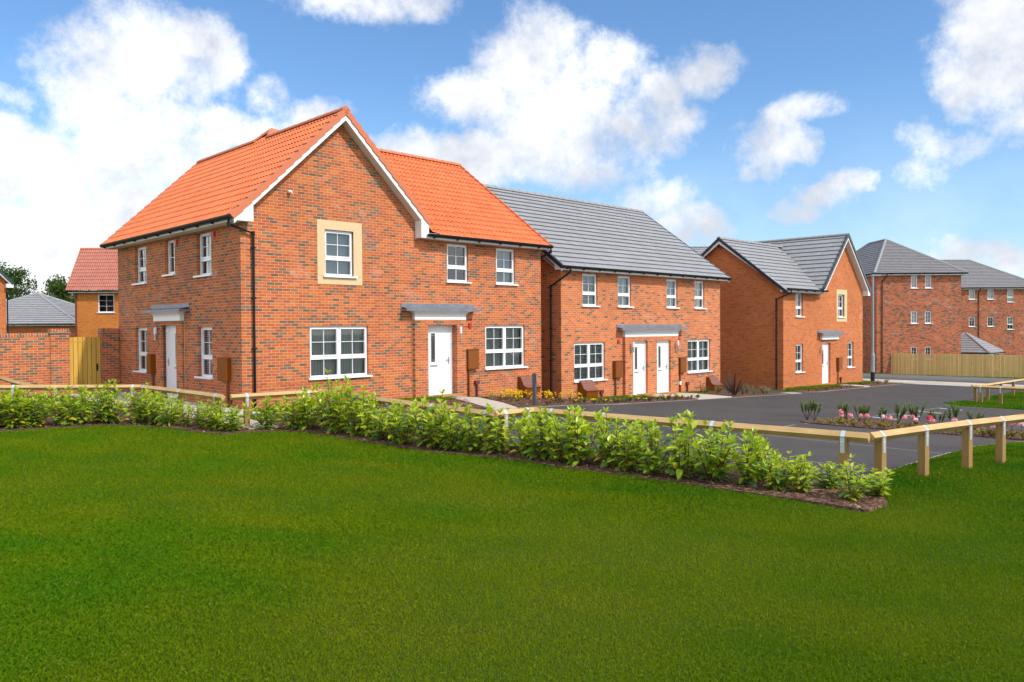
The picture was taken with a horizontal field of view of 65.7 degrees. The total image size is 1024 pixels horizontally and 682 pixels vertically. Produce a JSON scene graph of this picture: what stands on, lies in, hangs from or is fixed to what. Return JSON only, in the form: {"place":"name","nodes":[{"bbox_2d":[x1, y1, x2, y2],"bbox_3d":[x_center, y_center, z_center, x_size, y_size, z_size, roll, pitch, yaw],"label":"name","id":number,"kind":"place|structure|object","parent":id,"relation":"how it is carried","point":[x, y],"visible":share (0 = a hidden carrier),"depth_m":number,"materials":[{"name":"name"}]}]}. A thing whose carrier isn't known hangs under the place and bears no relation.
{"place":"outdoors","nodes":[
{"label":"outdoors","id":0,"kind":"place"},
{"bbox_2d":[70,393,279,428],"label":"path","id":1,"kind":"structure","parent":0,"point":[246,427],"depth_m":18.11,"materials":[{"name":"beige concrete"}]},
{"bbox_2d":[429,396,517,409],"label":"path","id":2,"kind":"structure","parent":0,"point":[479,401],"depth_m":21.50,"materials":[{"name":"beige concrete"}]},
{"bbox_2d":[0,364,1023,681],"bbox_3d":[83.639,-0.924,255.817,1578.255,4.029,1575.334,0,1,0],"label":"ground","id":3,"kind":"structure","parent":0,"point":[554,618],"depth_m":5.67,"materials":[{"name":"green plant"}]},
{"bbox_2d":[0,269,13,332],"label":"brick house","id":4,"kind":"structure","parent":3,"relation":"on","point":[6,281],"depth_m":44.87,"materials":[{"name":"orange brick"}]},
{"bbox_2d":[0,260,45,300],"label":"broadleaf tree","id":5,"kind":"object","parent":3,"relation":"on","point":[15,276],"visible":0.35,"depth_m":81.16,"materials":[{"name":"green plant"}]},
{"bbox_2d":[6,292,74,336],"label":"garage","id":6,"kind":"structure","parent":3,"relation":"on","point":[37,312],"depth_m":68.00,"materials":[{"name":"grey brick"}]},
{"bbox_2d":[44,274,74,303],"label":"broadleaf tree","id":7,"kind":"object","parent":3,"relation":"on","point":[59,288],"visible":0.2,"depth_m":80.08,"materials":[{"name":"green plant"}]},
{"bbox_2d":[0,328,119,397],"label":"garden wall","id":8,"kind":"structure","parent":3,"relation":"on","point":[38,358],"depth_m":24.38,"materials":[{"name":"brick"}]},
{"bbox_2d":[69,337,100,393],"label":"garden gate","id":9,"kind":"structure","parent":8,"relation":"attached to","point":[85,364],"depth_m":25.18,"materials":[{"name":"yellow wood"}]},
{"bbox_2d":[65,247,118,337],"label":"brick house","id":10,"kind":"structure","parent":3,"relation":"on","point":[93,282],"depth_m":60.99,"materials":[{"name":"orange brick"}]},
{"bbox_2d":[98,294,115,312],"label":"window","id":11,"kind":"structure","parent":10,"relation":"in","point":[105,302],"depth_m":61.94,"materials":[{"name":"white plastic"}]},
{"bbox_2d":[108,391,259,415],"bbox_3d":[-9.628,1.692,21.972,0.890,0.053,9.400,-1,1,-45],"label":"gravel strip","id":12,"kind":"object","parent":3,"relation":"on","point":[193,404],"visible":0.21,"depth_m":20.66,"materials":[{"name":"beige gravel"}]},
{"bbox_2d":[99,106,553,408],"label":"brick house","id":13,"kind":"structure","parent":3,"relation":"on","point":[300,255],"depth_m":22.49,"materials":[{"name":"brick"}]},
{"bbox_2d":[132,245,173,284],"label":"window","id":14,"kind":"structure","parent":13,"relation":"in","point":[140,269],"depth_m":24.60,"materials":[{"name":"white plastic"}]},
{"bbox_2d":[132,327,175,372],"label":"window","id":15,"kind":"structure","parent":13,"relation":"in","point":[141,353],"depth_m":24.80,"materials":[{"name":"white plastic"}]},
{"bbox_2d":[167,328,176,396],"bbox_3d":[-9.766,0.616,22.921,0.093,2.007,0.962,-1,1,-45],"label":"door","id":16,"kind":"structure","parent":13,"relation":"in","point":[171,332],"depth_m":23.04,"materials":[{"name":"white plastic"}]},
{"bbox_2d":[161,238,206,276],"bbox_3d":[-9.504,-2.197,23.108,1.075,1.550,0.940,-1,1,-45],"label":"window","id":17,"kind":"structure","parent":13,"relation":"in","point":[170,257],"depth_m":23.04,"materials":[{"name":"white plastic"}]},
{"bbox_2d":[193,232,211,277],"bbox_3d":[-8.159,-2.306,21.216,0.347,1.185,1.060,-1,1,-45],"label":"window","id":18,"kind":"structure","parent":13,"relation":"in","point":[207,259],"depth_m":21.44,"materials":[{"name":"white plastic"}]},
{"bbox_2d":[194,327,213,379],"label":"window","id":19,"kind":"structure","parent":13,"relation":"in","point":[209,375],"depth_m":21.51,"materials":[{"name":"white plastic"}]},
{"bbox_2d":[308,326,372,379],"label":"window","id":20,"kind":"structure","parent":13,"relation":"in","point":[342,350],"depth_m":21.71,"materials":[{"name":"white plastic"}]},
{"bbox_2d":[323,230,357,277],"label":"window","id":21,"kind":"structure","parent":13,"relation":"in","point":[338,244],"depth_m":21.75,"materials":[{"name":"white plastic"}]},
{"bbox_2d":[428,327,450,393],"bbox_3d":[-2.258,0.590,24.189,0.982,2.017,0.093,-1,1,-45],"label":"door","id":22,"kind":"structure","parent":13,"relation":"in","point":[438,337],"depth_m":24.22,"materials":[{"name":"white plastic"}]},
{"bbox_2d":[446,244,471,283],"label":"window","id":23,"kind":"structure","parent":13,"relation":"in","point":[456,254],"depth_m":25.23,"materials":[{"name":"white plastic"}]},
{"bbox_2d":[484,325,527,369],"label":"window","id":24,"kind":"structure","parent":13,"relation":"in","point":[503,343],"depth_m":26.12,"materials":[{"name":"white plastic"}]},
{"bbox_2d":[495,248,518,285],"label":"window","id":25,"kind":"structure","parent":13,"relation":"in","point":[504,257],"depth_m":26.20,"materials":[{"name":"white plastic"}]},
{"bbox_2d":[518,375,541,397],"bbox_3d":[0.599,1.662,26.514,0.690,0.975,0.460,-1,1,-45],"label":"gas meter box","id":26,"kind":"object","parent":13,"relation":"attached to","point":[524,383],"visible":0.67,"depth_m":26.38,"materials":[{"name":"brown plastic"}]},
{"bbox_2d":[250,396,459,412],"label":"grass","id":27,"kind":"structure","parent":3,"relation":"on","point":[418,398],"depth_m":22.67,"materials":[{"name":"green plant"}]},
{"bbox_2d":[275,399,481,418],"bbox_3d":[-2.705,1.728,20.031,5.804,0.124,2.900,-1,1,-40],"label":"planting bed","id":28,"kind":"object","parent":3,"relation":"on","point":[450,401],"visible":0.23,"depth_m":20.43,"materials":[{"name":"brown soil"}]},
{"bbox_2d":[0,410,887,512],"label":"planting bed","id":29,"kind":"object","parent":3,"relation":"on","point":[765,491],"visible":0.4,"depth_m":10.84,"materials":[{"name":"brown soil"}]},
{"bbox_2d":[0,394,28,428],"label":"laurel shrub","id":30,"kind":"object","parent":29,"relation":"on","point":[11,426],"visible":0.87,"depth_m":15.68,"materials":[{"name":"green plant"}]},
{"bbox_2d":[0,389,45,427],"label":"laurel shrub","id":31,"kind":"object","parent":29,"relation":"on","point":[21,398],"visible":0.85,"depth_m":15.81,"materials":[{"name":"green plant"}]},
{"bbox_2d":[26,392,55,426],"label":"laurel shrub","id":32,"kind":"object","parent":29,"relation":"on","point":[39,419],"visible":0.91,"depth_m":16.02,"materials":[{"name":"green plant"}]},
{"bbox_2d":[40,385,85,425],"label":"laurel shrub","id":33,"kind":"object","parent":29,"relation":"on","point":[59,416],"visible":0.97,"depth_m":16.25,"materials":[{"name":"green plant"}]},
{"bbox_2d":[69,385,113,423],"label":"laurel shrub","id":34,"kind":"object","parent":29,"relation":"on","point":[83,419],"visible":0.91,"depth_m":16.50,"materials":[{"name":"green plant"}]},
{"bbox_2d":[82,383,128,421],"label":"laurel shrub","id":35,"kind":"object","parent":29,"relation":"on","point":[101,398],"visible":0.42,"depth_m":16.99,"materials":[{"name":"green plant"}]},
{"bbox_2d":[87,378,145,423],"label":"laurel shrub","id":36,"kind":"object","parent":29,"relation":"on","point":[110,413],"visible":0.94,"depth_m":16.73,"materials":[{"name":"green plant"}]},
{"bbox_2d":[108,389,163,423],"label":"laurel shrub","id":37,"kind":"object","parent":29,"relation":"on","point":[141,418],"visible":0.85,"depth_m":16.70,"materials":[{"name":"green plant"}]},
{"bbox_2d":[142,391,162,423],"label":"laurel shrub","id":38,"kind":"object","parent":29,"relation":"on","point":[151,415],"visible":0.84,"depth_m":16.53,"materials":[{"name":"green plant"}]},
{"bbox_2d":[145,393,188,426],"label":"laurel shrub","id":39,"kind":"object","parent":29,"relation":"on","point":[165,419],"visible":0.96,"depth_m":16.32,"materials":[{"name":"green plant"}]},
{"bbox_2d":[172,403,195,426],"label":"laurel shrub","id":40,"kind":"object","parent":29,"relation":"on","point":[184,422],"visible":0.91,"depth_m":16.23,"materials":[{"name":"green plant"}]},
{"bbox_2d":[185,396,210,427],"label":"laurel shrub","id":41,"kind":"object","parent":29,"relation":"on","point":[200,420],"visible":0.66,"depth_m":15.99,"materials":[{"name":"green plant"}]},
{"bbox_2d":[197,399,227,429],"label":"laurel shrub","id":42,"kind":"object","parent":29,"relation":"on","point":[209,416],"visible":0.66,"depth_m":15.60,"materials":[{"name":"green plant"}]},
{"bbox_2d":[204,400,237,430],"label":"laurel shrub","id":43,"kind":"object","parent":29,"relation":"on","point":[217,426],"visible":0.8,"depth_m":15.42,"materials":[{"name":"green plant"}]},
{"bbox_2d":[208,405,248,431],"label":"laurel shrub","id":44,"kind":"object","parent":29,"relation":"on","point":[227,424],"visible":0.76,"depth_m":15.39,"materials":[{"name":"green plant"}]},
{"bbox_2d":[223,407,251,431],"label":"laurel shrub","id":45,"kind":"object","parent":29,"relation":"on","point":[233,426],"visible":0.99,"depth_m":15.29,"materials":[{"name":"green plant"}]},
{"bbox_2d":[242,396,288,428],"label":"laurel shrub","id":46,"kind":"object","parent":29,"relation":"on","point":[267,424],"visible":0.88,"depth_m":15.76,"materials":[{"name":"green plant"}]},
{"bbox_2d":[274,391,313,429],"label":"laurel shrub","id":47,"kind":"object","parent":29,"relation":"on","point":[291,424],"visible":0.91,"depth_m":15.62,"materials":[{"name":"green plant"}]},
{"bbox_2d":[289,387,328,430],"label":"laurel shrub","id":48,"kind":"object","parent":29,"relation":"on","point":[311,419],"visible":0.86,"depth_m":15.63,"materials":[{"name":"green plant"}]},
{"bbox_2d":[307,368,355,430],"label":"laurel shrub","id":49,"kind":"object","parent":29,"relation":"on","point":[328,392],"visible":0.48,"depth_m":15.27,"materials":[{"name":"green plant"}]},
{"bbox_2d":[313,381,367,433],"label":"laurel shrub","id":50,"kind":"object","parent":29,"relation":"on","point":[336,428],"visible":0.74,"depth_m":14.93,"materials":[{"name":"green plant"}]},
{"bbox_2d":[334,385,382,435],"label":"laurel shrub","id":51,"kind":"object","parent":29,"relation":"on","point":[353,429],"visible":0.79,"depth_m":14.64,"materials":[{"name":"green plant"}]},
{"bbox_2d":[351,392,389,436],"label":"laurel shrub","id":52,"kind":"object","parent":29,"relation":"on","point":[369,396],"visible":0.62,"depth_m":14.50,"materials":[{"name":"green plant"}]},
{"bbox_2d":[353,400,400,439],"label":"laurel shrub","id":53,"kind":"object","parent":29,"relation":"on","point":[377,434],"visible":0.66,"depth_m":14.13,"materials":[{"name":"green plant"}]},
{"bbox_2d":[379,400,405,440],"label":"laurel shrub","id":54,"kind":"object","parent":29,"relation":"on","point":[396,406],"visible":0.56,"depth_m":13.89,"materials":[{"name":"green plant"}]},
{"bbox_2d":[371,398,418,444],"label":"laurel shrub","id":55,"kind":"object","parent":29,"relation":"on","point":[405,430],"visible":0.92,"depth_m":13.46,"materials":[{"name":"green plant"}]},
{"bbox_2d":[407,398,448,445],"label":"laurel shrub","id":56,"kind":"object","parent":29,"relation":"on","point":[425,428],"visible":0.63,"depth_m":13.36,"materials":[{"name":"green plant"}]},
{"bbox_2d":[418,389,462,447],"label":"laurel shrub","id":57,"kind":"object","parent":29,"relation":"on","point":[437,443],"visible":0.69,"depth_m":13.06,"materials":[{"name":"green plant"}]},
{"bbox_2d":[422,407,471,450],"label":"laurel shrub","id":58,"kind":"object","parent":29,"relation":"on","point":[450,444],"visible":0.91,"depth_m":12.77,"materials":[{"name":"green plant"}]},
{"bbox_2d":[452,404,501,451],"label":"laurel shrub","id":59,"kind":"object","parent":29,"relation":"on","point":[471,443],"visible":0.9,"depth_m":12.66,"materials":[{"name":"green plant"}]},
{"bbox_2d":[471,403,518,453],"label":"laurel shrub","id":60,"kind":"object","parent":29,"relation":"on","point":[494,446],"visible":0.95,"depth_m":12.39,"materials":[{"name":"green plant"}]},
{"bbox_2d":[494,411,552,457],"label":"laurel shrub","id":61,"kind":"object","parent":29,"relation":"on","point":[518,450],"visible":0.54,"depth_m":12.17,"materials":[{"name":"green plant"}]},
{"bbox_2d":[514,406,571,459],"bbox_3d":[0.432,1.397,11.942,0.529,0.839,1.153,0,1,40],"label":"laurel shrub","id":62,"kind":"object","parent":29,"relation":"on","point":[544,453],"visible":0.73,"depth_m":11.92,"materials":[{"name":"green plant"}]},
{"bbox_2d":[529,404,601,461],"bbox_3d":[0.769,1.382,11.623,1.120,0.947,0.944,0,1,6],"label":"laurel shrub","id":63,"kind":"object","parent":29,"relation":"on","point":[551,429],"visible":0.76,"depth_m":11.58,"materials":[{"name":"green plant"}]},
{"bbox_2d":[554,406,608,466],"bbox_3d":[1.040,1.379,11.392,0.766,0.903,1.119,-1,1,-9],"label":"laurel shrub","id":64,"kind":"object","parent":29,"relation":"on","point":[579,451],"visible":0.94,"depth_m":11.45,"materials":[{"name":"green plant"}]},
{"bbox_2d":[582,407,646,467],"bbox_3d":[1.473,1.392,11.260,0.916,0.911,0.650,0,1,19],"label":"laurel shrub","id":65,"kind":"object","parent":29,"relation":"on","point":[606,453],"visible":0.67,"depth_m":11.22,"materials":[{"name":"green plant"}]},
{"bbox_2d":[590,418,644,461],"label":"laurel shrub","id":66,"kind":"object","parent":29,"relation":"on","point":[624,424],"visible":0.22,"depth_m":11.63,"materials":[{"name":"green plant"}]},
{"bbox_2d":[600,419,660,470],"bbox_3d":[1.656,1.467,10.897,0.710,0.742,0.852,-1,1,-42],"label":"laurel shrub","id":67,"kind":"object","parent":29,"relation":"on","point":[631,458],"visible":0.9,"depth_m":10.86,"materials":[{"name":"green plant"}]},
{"bbox_2d":[629,418,687,474],"bbox_3d":[1.957,1.441,10.624,0.808,0.806,0.714,0,1,7],"label":"laurel shrub","id":68,"kind":"object","parent":29,"relation":"on","point":[652,466],"visible":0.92,"depth_m":10.57,"materials":[{"name":"green plant"}]},
{"bbox_2d":[651,410,720,478],"bbox_3d":[2.212,1.361,10.321,0.701,0.931,1.045,-1,1,-10],"label":"laurel shrub","id":69,"kind":"object","parent":29,"relation":"on","point":[679,465],"visible":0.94,"depth_m":10.32,"materials":[{"name":"green plant"}]},
{"bbox_2d":[683,417,740,481],"bbox_3d":[2.597,1.389,10.265,0.736,0.862,1.362,0,1,22],"label":"laurel shrub","id":70,"kind":"object","parent":29,"relation":"on","point":[710,470],"visible":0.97,"depth_m":10.08,"materials":[{"name":"green plant"}]},
{"bbox_2d":[719,427,768,486],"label":"laurel shrub","id":71,"kind":"object","parent":29,"relation":"on","point":[749,476],"visible":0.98,"depth_m":9.82,"materials":[{"name":"green plant"}]},
{"bbox_2d":[758,442,812,490],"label":"laurel shrub","id":72,"kind":"object","parent":29,"relation":"on","point":[774,480],"visible":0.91,"depth_m":9.59,"materials":[{"name":"green plant"}]},
{"bbox_2d":[772,454,826,491],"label":"laurel shrub","id":73,"kind":"object","parent":29,"relation":"on","point":[804,485],"visible":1,"depth_m":9.43,"materials":[{"name":"green plant"}]},
{"bbox_2d":[805,461,861,488],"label":"laurel shrub","id":74,"kind":"object","parent":29,"relation":"on","point":[829,485],"visible":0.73,"depth_m":9.68,"materials":[{"name":"green plant"}]},
{"bbox_2d":[830,453,882,500],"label":"laurel shrub","id":75,"kind":"object","parent":29,"relation":"on","point":[858,482],"visible":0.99,"depth_m":9.00,"materials":[{"name":"green plant"}]},
{"bbox_2d":[843,467,894,495],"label":"laurel shrub","id":76,"kind":"object","parent":29,"relation":"on","point":[881,482],"visible":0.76,"depth_m":9.19,"materials":[{"name":"green plant"}]},
{"bbox_2d":[0,384,1023,483],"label":"knee rail fence","id":77,"kind":"object","parent":3,"relation":"on","point":[877,438],"visible":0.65,"depth_m":11.36,"materials":[{"name":"brown wood"}]},
{"bbox_2d":[486,396,695,407],"bbox_3d":[2.317,1.935,26.046,3.467,0.696,11.928,0,1,36],"label":"planting bed","id":78,"kind":"object","parent":3,"relation":"on","point":[529,403],"visible":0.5,"depth_m":24.25,"materials":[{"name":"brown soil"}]},
{"bbox_2d":[483,184,731,398],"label":"brick house","id":79,"kind":"structure","parent":3,"relation":"on","point":[630,301],"depth_m":31.29,"materials":[{"name":"orange brick"}]},
{"bbox_2d":[578,380,598,397],"bbox_3d":[2.782,1.909,28.664,0.690,0.975,0.460,-1,1,-45],"label":"gas meter box","id":80,"kind":"object","parent":79,"relation":"attached to","point":[587,388],"visible":0.82,"depth_m":28.55,"materials":[{"name":"brown plastic"}]},
{"bbox_2d":[573,342,607,382],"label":"window","id":81,"kind":"structure","parent":79,"relation":"in","point":[588,357],"depth_m":29.42,"materials":[{"name":"white plastic"}]},
{"bbox_2d":[582,273,600,306],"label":"window","id":82,"kind":"structure","parent":79,"relation":"in","point":[588,280],"depth_m":29.32,"materials":[{"name":"white plastic"}]},
{"bbox_2d":[617,276,633,307],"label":"window","id":83,"kind":"structure","parent":79,"relation":"in","point":[623,281],"depth_m":30.68,"materials":[{"name":"white plastic"}]},
{"bbox_2d":[633,343,643,393],"bbox_3d":[4.955,1.075,31.118,0.812,1.997,0.093,-1,1,-45],"label":"door","id":84,"kind":"structure","parent":79,"relation":"in","point":[638,354],"depth_m":31.14,"materials":[{"name":"white plastic"}]},
{"bbox_2d":[657,342,666,391],"bbox_3d":[6.081,1.049,32.230,0.832,1.997,0.093,-1,1,-45],"label":"door","id":85,"kind":"structure","parent":79,"relation":"in","point":[661,346],"depth_m":32.24,"materials":[{"name":"white plastic"}]},
{"bbox_2d":[666,279,679,308],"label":"window","id":86,"kind":"structure","parent":79,"relation":"in","point":[670,296],"depth_m":32.97,"materials":[{"name":"white plastic"}]},
{"bbox_2d":[673,281,706,308],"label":"window","id":87,"kind":"structure","parent":79,"relation":"in","point":[697,297],"depth_m":34.40,"materials":[{"name":"white plastic"}]},
{"bbox_2d":[687,339,712,373],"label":"window","id":88,"kind":"structure","parent":79,"relation":"in","point":[697,358],"depth_m":34.33,"materials":[{"name":"white plastic"}]},
{"bbox_2d":[699,390,780,396],"bbox_3d":[9.197,2.211,33.203,4.100,0.163,3.000,-1,1,-45],"label":"planting bed","id":89,"kind":"object","parent":3,"relation":"on","point":[726,393],"visible":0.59,"depth_m":32.85,"materials":[{"name":"brown soil"}]},
{"bbox_2d":[701,233,870,389],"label":"brick house","id":90,"kind":"structure","parent":3,"relation":"on","point":[791,312],"depth_m":40.09,"materials":[{"name":"orange brick"}]},
{"bbox_2d":[871,274,880,380],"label":"street lamp","id":91,"kind":"object","parent":3,"relation":"on","point":[872,355],"visible":0.91,"depth_m":47.31,"materials":[{"name":"black metal"}]},
{"bbox_2d":[801,416,1023,440],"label":"planting bed","id":92,"kind":"object","parent":3,"relation":"on","point":[907,423],"visible":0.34,"depth_m":18.55,"materials":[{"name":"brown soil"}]},
{"bbox_2d":[863,377,1023,384],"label":"kerb","id":93,"kind":"structure","parent":3,"relation":"on","point":[937,380],"depth_m":49.84,"materials":[{"name":"concrete"}]},
{"bbox_2d":[891,353,1023,377],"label":"board fence","id":94,"kind":"object","parent":3,"relation":"on","point":[943,364],"visible":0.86,"depth_m":64.35,"materials":[{"name":"beige wood"}]},
{"bbox_2d":[961,333,1004,372],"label":"brick store","id":95,"kind":"structure","parent":3,"relation":"on","point":[971,345],"depth_m":71.61,"materials":[{"name":"grey tile"}]},
{"bbox_2d":[970,379,1023,403],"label":"knee rail fence","id":96,"kind":"object","parent":3,"relation":"on","point":[989,386],"visible":0.91,"depth_m":29.41,"materials":[{"name":"brown wood"}]},
{"bbox_2d":[0,0,1023,299],"label":"sky","id":97,"kind":"structure","parent":0,"point":[901,122],"materials":[{"name":"blue"}]},
{"bbox_2d":[636,393,731,398],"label":"path","id":98,"kind":"structure","parent":0,"point":[705,396],"depth_m":30.69,"materials":[{"name":"beige concrete"}]},
{"bbox_2d":[373,384,1023,478],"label":"road","id":99,"kind":"structure","parent":0,"point":[779,410],"depth_m":22.35,"materials":[{"name":"grey asphalt"}]},
{"bbox_2d":[856,239,968,373],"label":"apartment block","id":100,"kind":"structure","parent":0,"point":[917,302],"depth_m":68.00,"materials":[{"name":"brown brick"}]},
{"bbox_2d":[863,373,1023,382],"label":"pavement","id":101,"kind":"structure","parent":0,"point":[940,377],"depth_m":56.48,"materials":[{"name":"concrete"}]},
{"bbox_2d":[863,378,1023,386],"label":"cross road","id":102,"kind":"structure","parent":0,"point":[932,382],"depth_m":46.50,"materials":[{"name":"concrete"}]},
{"bbox_2d":[939,259,1023,363],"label":"apartment block","id":103,"kind":"structure","parent":0,"point":[992,305],"depth_m":87.00,"materials":[{"name":"brown brick"}]},
{"bbox_2d":[944,390,1023,409],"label":"grass","id":104,"kind":"structure","parent":0,"point":[1011,399],"depth_m":29.49,"materials":[{"name":"green plant"}]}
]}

